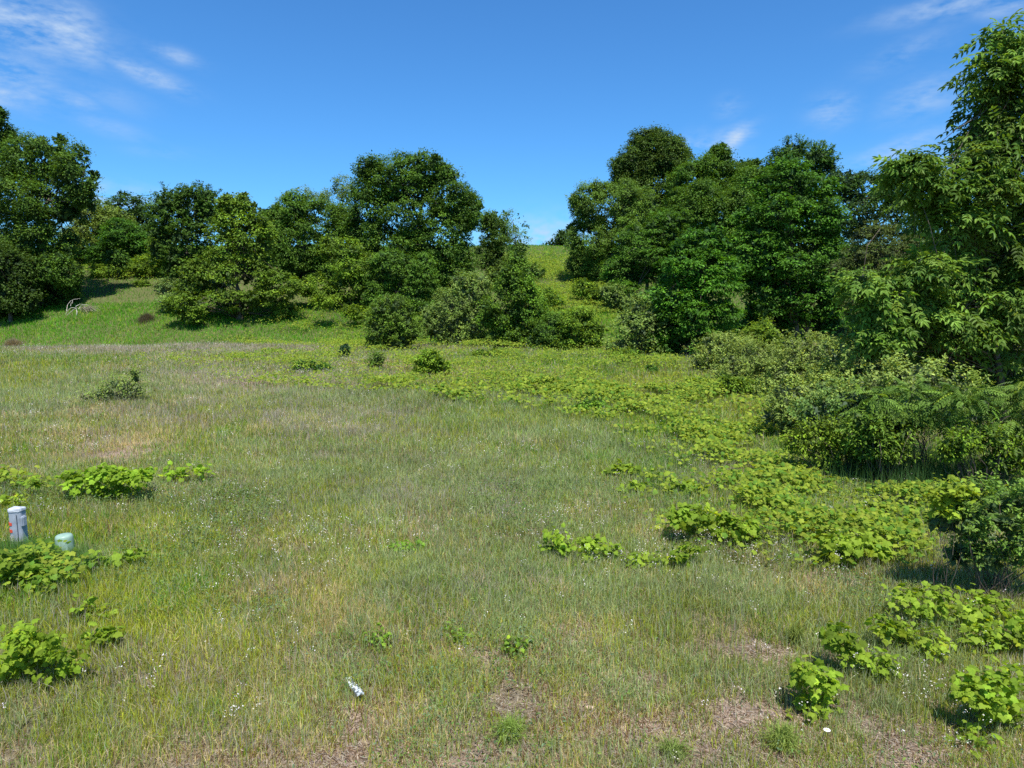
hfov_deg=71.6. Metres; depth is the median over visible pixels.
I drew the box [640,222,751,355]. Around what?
maple tree
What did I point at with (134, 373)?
shrub
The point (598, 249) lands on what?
broadleaf tree
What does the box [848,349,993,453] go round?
shrub
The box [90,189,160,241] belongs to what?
broadleaf tree
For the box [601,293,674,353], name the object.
shrub
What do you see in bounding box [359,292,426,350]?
shrub
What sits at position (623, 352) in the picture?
vine mound
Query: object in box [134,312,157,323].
dead brush
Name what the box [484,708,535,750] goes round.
grass tuft
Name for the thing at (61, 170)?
broadleaf tree
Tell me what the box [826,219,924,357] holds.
fine leaved tree
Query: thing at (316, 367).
shrub
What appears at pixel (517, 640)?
weed clump
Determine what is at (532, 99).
sky
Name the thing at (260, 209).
broadleaf tree
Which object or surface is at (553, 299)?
vine mound
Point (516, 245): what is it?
slender tree
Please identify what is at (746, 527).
grape vine
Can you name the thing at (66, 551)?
grape vine
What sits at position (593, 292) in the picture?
bush
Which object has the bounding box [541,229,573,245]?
shrubby tree
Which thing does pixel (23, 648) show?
grape vine
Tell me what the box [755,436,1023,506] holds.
tall grass
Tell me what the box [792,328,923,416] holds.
shrub
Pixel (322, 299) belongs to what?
vine mound
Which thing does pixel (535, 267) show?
shrub
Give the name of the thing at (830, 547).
grape vine
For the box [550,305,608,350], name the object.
bush
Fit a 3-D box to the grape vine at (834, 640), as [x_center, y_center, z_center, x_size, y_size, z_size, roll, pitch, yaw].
[3.492,2.727,7.131,0.866,0.649,0.492,0,7,0]
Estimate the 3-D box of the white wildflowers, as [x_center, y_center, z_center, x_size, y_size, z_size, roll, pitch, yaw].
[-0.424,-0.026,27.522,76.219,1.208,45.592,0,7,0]
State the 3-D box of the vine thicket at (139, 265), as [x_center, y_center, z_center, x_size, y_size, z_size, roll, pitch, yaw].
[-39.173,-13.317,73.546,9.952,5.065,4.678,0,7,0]
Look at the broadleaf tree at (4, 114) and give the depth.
69.77 m
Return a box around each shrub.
[69,362,152,401]
[151,278,187,312]
[289,359,336,372]
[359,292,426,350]
[363,348,387,368]
[419,268,499,345]
[485,250,548,283]
[524,309,577,349]
[567,395,606,413]
[599,282,639,311]
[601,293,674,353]
[644,364,658,373]
[689,328,761,371]
[706,333,799,382]
[747,329,857,398]
[756,367,849,437]
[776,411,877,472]
[783,374,869,434]
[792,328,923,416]
[839,401,924,482]
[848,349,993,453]
[919,469,1023,601]
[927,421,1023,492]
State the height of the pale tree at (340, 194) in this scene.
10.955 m
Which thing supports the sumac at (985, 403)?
on the ground at (140, 295)
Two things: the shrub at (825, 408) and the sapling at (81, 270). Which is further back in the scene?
the sapling at (81, 270)
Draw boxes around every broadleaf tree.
[0,106,24,234]
[0,126,104,306]
[58,201,137,264]
[81,217,158,267]
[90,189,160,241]
[141,180,227,285]
[228,207,306,264]
[262,187,365,280]
[342,147,485,298]
[471,208,513,285]
[563,176,665,283]
[605,121,695,260]
[650,140,762,256]
[656,164,788,288]
[761,133,843,270]
[820,164,948,288]
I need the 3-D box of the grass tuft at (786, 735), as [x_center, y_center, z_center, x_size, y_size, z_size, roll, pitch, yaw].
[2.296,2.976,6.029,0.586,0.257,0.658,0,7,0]
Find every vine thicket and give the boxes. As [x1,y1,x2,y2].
[86,237,165,277]
[295,233,375,308]
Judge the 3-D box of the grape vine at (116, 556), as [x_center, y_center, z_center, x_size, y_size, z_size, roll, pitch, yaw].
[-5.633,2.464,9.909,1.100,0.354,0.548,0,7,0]
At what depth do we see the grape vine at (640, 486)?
13.58 m
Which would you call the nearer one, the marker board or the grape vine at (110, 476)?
the marker board
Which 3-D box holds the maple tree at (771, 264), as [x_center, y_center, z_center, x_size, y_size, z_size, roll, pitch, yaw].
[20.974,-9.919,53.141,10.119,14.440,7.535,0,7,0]
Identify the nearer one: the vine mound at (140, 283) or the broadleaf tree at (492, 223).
the vine mound at (140, 283)
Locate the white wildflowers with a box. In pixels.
[0,341,1023,767]
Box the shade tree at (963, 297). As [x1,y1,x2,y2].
[908,223,1023,394]
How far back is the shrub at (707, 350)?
33.81 m
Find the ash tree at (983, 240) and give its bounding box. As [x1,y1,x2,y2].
[819,8,1023,422]
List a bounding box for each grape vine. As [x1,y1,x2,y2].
[0,491,29,507]
[0,547,66,593]
[0,618,90,690]
[20,462,161,503]
[56,547,78,556]
[66,593,117,622]
[69,546,147,567]
[79,621,125,649]
[158,460,214,482]
[536,523,625,565]
[600,458,641,478]
[612,480,647,494]
[621,537,709,571]
[656,478,709,496]
[664,500,737,541]
[709,504,772,547]
[785,654,848,725]
[808,528,892,568]
[818,620,906,684]
[863,610,956,663]
[881,580,1023,628]
[934,654,1023,738]
[945,718,1004,758]
[957,611,1023,659]
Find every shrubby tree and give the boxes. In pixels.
[0,238,51,322]
[359,248,446,316]
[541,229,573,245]
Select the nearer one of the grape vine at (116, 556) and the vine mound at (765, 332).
the grape vine at (116, 556)
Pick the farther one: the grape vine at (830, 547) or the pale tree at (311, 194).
the pale tree at (311, 194)
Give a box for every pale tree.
[269,184,331,215]
[320,172,364,214]
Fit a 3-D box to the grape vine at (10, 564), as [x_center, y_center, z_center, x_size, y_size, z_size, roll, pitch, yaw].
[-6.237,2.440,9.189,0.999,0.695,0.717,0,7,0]
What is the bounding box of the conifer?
[338,343,351,356]
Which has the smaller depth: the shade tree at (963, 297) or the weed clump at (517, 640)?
the weed clump at (517, 640)
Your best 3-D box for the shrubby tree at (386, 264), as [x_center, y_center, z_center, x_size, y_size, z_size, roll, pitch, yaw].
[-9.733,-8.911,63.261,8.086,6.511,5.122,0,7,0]
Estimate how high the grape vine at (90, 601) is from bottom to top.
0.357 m
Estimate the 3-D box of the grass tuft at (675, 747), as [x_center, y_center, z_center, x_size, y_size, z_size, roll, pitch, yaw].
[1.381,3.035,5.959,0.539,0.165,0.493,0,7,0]
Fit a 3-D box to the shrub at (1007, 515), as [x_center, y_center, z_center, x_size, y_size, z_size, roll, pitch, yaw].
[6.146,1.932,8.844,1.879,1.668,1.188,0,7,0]
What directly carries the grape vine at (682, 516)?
on the ground at (140, 295)
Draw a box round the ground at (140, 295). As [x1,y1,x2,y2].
[0,245,1023,767]
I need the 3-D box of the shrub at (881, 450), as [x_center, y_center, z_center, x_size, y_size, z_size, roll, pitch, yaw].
[7.276,1.246,14.123,1.607,1.739,1.296,0,7,0]
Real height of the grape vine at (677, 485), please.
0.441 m
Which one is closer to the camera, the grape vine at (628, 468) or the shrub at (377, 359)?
the grape vine at (628, 468)
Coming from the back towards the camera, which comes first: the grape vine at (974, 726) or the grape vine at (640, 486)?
the grape vine at (640, 486)
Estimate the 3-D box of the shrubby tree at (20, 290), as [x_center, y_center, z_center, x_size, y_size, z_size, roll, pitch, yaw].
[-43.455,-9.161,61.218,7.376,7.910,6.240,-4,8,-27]
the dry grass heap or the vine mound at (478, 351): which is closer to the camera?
the vine mound at (478, 351)
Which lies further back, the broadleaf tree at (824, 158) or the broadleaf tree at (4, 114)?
the broadleaf tree at (824, 158)
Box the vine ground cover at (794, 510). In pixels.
[0,248,1009,600]
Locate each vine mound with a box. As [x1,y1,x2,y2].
[129,279,151,286]
[307,289,371,328]
[410,347,454,375]
[469,346,509,357]
[536,285,566,309]
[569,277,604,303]
[607,348,649,363]
[710,373,769,395]
[738,317,784,350]
[916,471,980,598]
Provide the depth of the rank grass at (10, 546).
10.06 m
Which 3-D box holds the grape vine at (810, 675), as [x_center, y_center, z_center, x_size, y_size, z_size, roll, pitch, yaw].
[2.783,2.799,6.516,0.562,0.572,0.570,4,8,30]
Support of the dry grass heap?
on the ground at (140, 295)
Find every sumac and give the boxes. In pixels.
[831,374,982,475]
[910,368,1023,485]
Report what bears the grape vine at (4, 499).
on the ground at (140, 295)
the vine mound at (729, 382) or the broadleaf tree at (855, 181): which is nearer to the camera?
the vine mound at (729, 382)
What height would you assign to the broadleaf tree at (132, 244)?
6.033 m
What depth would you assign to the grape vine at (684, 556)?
9.88 m
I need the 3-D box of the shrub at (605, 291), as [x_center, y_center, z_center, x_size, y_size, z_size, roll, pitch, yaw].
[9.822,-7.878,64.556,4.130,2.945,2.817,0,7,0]
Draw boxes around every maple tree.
[595,208,697,308]
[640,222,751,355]
[724,152,859,340]
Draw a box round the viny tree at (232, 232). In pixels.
[158,191,310,325]
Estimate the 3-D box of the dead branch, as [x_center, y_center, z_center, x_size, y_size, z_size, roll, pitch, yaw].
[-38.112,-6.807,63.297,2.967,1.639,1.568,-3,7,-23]
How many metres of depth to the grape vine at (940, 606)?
8.12 m
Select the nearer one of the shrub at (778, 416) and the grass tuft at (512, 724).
the grass tuft at (512, 724)
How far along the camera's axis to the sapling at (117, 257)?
68.63 m
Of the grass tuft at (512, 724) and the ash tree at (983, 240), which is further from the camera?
the ash tree at (983, 240)
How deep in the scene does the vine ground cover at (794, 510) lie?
18.91 m
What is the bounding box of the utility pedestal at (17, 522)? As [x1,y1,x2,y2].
[7,506,28,542]
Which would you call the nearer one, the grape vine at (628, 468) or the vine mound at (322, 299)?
the grape vine at (628, 468)
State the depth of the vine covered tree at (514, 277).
46.88 m
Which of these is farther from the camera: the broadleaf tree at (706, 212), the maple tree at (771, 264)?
the broadleaf tree at (706, 212)
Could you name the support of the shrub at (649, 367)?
on the ground at (140, 295)
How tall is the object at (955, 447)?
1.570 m
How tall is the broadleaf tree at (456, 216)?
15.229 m
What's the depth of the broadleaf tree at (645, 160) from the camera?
92.39 m
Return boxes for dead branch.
[65,298,101,314]
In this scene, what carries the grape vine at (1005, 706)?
on the ground at (140, 295)
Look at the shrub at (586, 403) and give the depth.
22.44 m
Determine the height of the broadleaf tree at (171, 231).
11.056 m
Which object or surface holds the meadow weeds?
on the ground at (140, 295)
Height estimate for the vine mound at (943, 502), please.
1.718 m
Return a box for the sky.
[0,0,1023,245]
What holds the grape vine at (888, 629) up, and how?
on the ground at (140, 295)
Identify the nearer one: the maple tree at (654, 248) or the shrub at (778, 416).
the shrub at (778, 416)
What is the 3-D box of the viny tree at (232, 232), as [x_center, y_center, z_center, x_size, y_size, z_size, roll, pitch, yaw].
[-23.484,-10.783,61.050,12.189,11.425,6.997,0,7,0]
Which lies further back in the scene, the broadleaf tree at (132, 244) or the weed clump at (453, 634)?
the broadleaf tree at (132, 244)
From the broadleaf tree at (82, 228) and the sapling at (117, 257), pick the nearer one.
the sapling at (117, 257)
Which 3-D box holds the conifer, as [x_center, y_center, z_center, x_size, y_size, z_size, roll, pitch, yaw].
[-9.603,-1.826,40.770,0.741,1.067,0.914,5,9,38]
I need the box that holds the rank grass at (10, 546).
[0,531,131,576]
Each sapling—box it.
[48,244,85,290]
[99,247,132,290]
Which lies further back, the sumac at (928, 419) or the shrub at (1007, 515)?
the sumac at (928, 419)
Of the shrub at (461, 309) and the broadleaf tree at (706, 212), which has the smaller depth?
the shrub at (461, 309)
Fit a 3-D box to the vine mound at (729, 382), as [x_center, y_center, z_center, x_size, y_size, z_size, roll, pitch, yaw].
[8.552,0.088,26.063,2.772,1.003,1.358,0,7,0]
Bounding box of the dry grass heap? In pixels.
[2,337,23,346]
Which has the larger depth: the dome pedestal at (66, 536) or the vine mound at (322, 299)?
the vine mound at (322, 299)
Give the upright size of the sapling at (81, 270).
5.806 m
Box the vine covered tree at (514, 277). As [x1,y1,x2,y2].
[470,250,552,348]
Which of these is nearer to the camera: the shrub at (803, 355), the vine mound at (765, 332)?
the shrub at (803, 355)
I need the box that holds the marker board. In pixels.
[346,676,363,695]
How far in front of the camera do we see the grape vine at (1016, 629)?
7.54 m
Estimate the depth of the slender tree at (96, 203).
81.78 m
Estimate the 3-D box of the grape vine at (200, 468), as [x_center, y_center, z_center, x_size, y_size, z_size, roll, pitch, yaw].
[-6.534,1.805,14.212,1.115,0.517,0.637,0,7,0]
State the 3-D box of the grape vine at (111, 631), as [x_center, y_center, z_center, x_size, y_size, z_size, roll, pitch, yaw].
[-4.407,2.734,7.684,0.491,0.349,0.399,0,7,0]
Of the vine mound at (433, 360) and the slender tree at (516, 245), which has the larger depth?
the slender tree at (516, 245)
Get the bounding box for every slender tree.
[85,191,107,230]
[498,208,532,253]
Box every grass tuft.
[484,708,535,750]
[643,732,702,761]
[748,715,815,762]
[780,622,810,644]
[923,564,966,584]
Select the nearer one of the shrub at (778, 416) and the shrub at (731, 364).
the shrub at (778, 416)
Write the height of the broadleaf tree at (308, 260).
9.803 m
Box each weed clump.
[363,622,393,652]
[385,536,429,552]
[445,621,473,644]
[498,635,534,655]
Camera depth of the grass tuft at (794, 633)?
7.81 m
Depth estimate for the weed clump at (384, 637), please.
7.73 m
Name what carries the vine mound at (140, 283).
on the ground at (140, 295)
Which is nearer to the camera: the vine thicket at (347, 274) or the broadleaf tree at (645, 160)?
the vine thicket at (347, 274)
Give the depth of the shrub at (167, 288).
62.49 m
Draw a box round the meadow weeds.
[0,349,1023,767]
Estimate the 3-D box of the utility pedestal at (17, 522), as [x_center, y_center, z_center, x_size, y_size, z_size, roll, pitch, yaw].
[-7.361,2.222,10.600,0.226,0.765,0.186,1,9,4]
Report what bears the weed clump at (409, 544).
on the ground at (140, 295)
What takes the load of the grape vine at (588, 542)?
on the ground at (140, 295)
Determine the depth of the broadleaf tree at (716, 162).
84.08 m
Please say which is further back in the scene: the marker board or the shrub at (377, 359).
the shrub at (377, 359)
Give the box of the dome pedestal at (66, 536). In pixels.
[55,533,74,552]
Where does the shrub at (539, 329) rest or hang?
on the ground at (140, 295)

